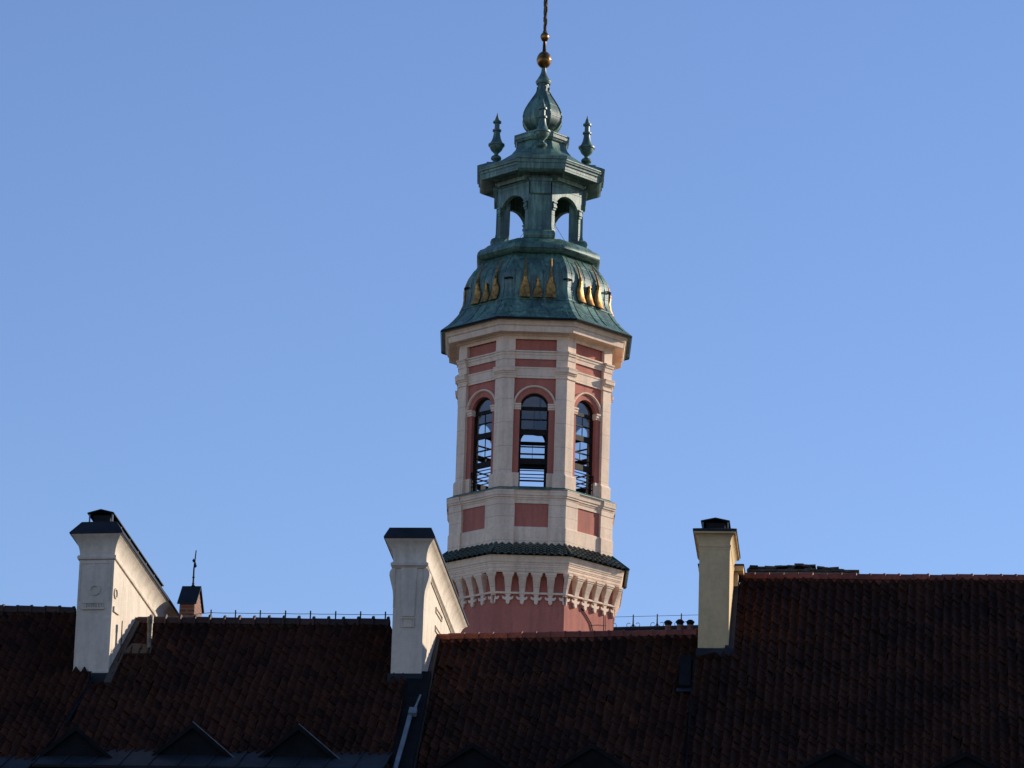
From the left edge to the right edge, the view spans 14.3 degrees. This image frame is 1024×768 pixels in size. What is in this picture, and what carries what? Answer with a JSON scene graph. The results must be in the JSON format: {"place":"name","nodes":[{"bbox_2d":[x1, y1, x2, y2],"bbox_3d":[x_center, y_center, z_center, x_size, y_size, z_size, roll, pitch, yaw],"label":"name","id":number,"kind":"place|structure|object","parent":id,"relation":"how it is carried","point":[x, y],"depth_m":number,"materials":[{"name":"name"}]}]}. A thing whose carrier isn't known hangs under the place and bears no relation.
{"place":"outdoors","nodes":[
{"label":"outdoors","id":0,"kind":"place"},
{"bbox_2d":[0,509,178,767],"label":"town house","id":1,"kind":"structure","parent":0,"point":[54,660],"depth_m":92.90,"materials":[{"name":"white paint"}]},
{"bbox_2d":[31,528,468,767],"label":"town house","id":2,"kind":"structure","parent":0,"point":[190,686],"depth_m":91.53,"materials":[{"name":"tile"}]},
{"bbox_2d":[0,0,1023,627],"label":"sky","id":3,"kind":"structure","parent":0,"point":[239,239],"materials":[{"name":"blue"}]},
{"bbox_2d":[440,0,631,632],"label":"bell tower","id":4,"kind":"structure","parent":0,"point":[536,340],"depth_m":163.31,"materials":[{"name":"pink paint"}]},
{"bbox_2d":[471,398,491,491],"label":"window","id":5,"kind":"structure","parent":4,"relation":"in","point":[476,466],"depth_m":163.43,"materials":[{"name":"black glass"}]},
{"bbox_2d":[477,424,491,489],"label":"window","id":6,"kind":"structure","parent":4,"relation":"in","point":[481,487],"depth_m":167.06,"materials":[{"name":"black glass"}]},
{"bbox_2d":[518,435,545,486],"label":"window","id":7,"kind":"structure","parent":4,"relation":"in","point":[522,443],"depth_m":168.04,"materials":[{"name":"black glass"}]},
{"bbox_2d":[518,394,548,486],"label":"window","id":8,"kind":"structure","parent":4,"relation":"in","point":[531,461],"depth_m":162.52,"materials":[{"name":"black metal"}]},
{"bbox_2d":[575,426,586,492],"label":"window","id":9,"kind":"structure","parent":4,"relation":"in","point":[581,490],"depth_m":166.98,"materials":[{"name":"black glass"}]},
{"bbox_2d":[574,401,593,495],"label":"window","id":10,"kind":"structure","parent":4,"relation":"in","point":[580,438],"depth_m":163.43,"materials":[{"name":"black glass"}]},
{"bbox_2d":[413,619,697,767],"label":"town house","id":11,"kind":"structure","parent":0,"point":[591,699],"depth_m":90.90,"materials":[{"name":"red-brown clay roof tiles"},{"name":"black iron"}]},
{"bbox_2d":[613,613,697,630],"bbox_3d":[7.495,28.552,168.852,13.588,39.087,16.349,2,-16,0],"label":"railing","id":12,"kind":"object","parent":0,"point":[639,627],"depth_m":174.44,"materials":[{"name":"metal"}]},
{"bbox_2d":[684,517,1023,767],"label":"town house","id":13,"kind":"structure","parent":0,"point":[799,665],"depth_m":91.23,"materials":[{"name":"red-brown clay roof tiles"},{"name":"black iron"},{"name":"beige plaster"}]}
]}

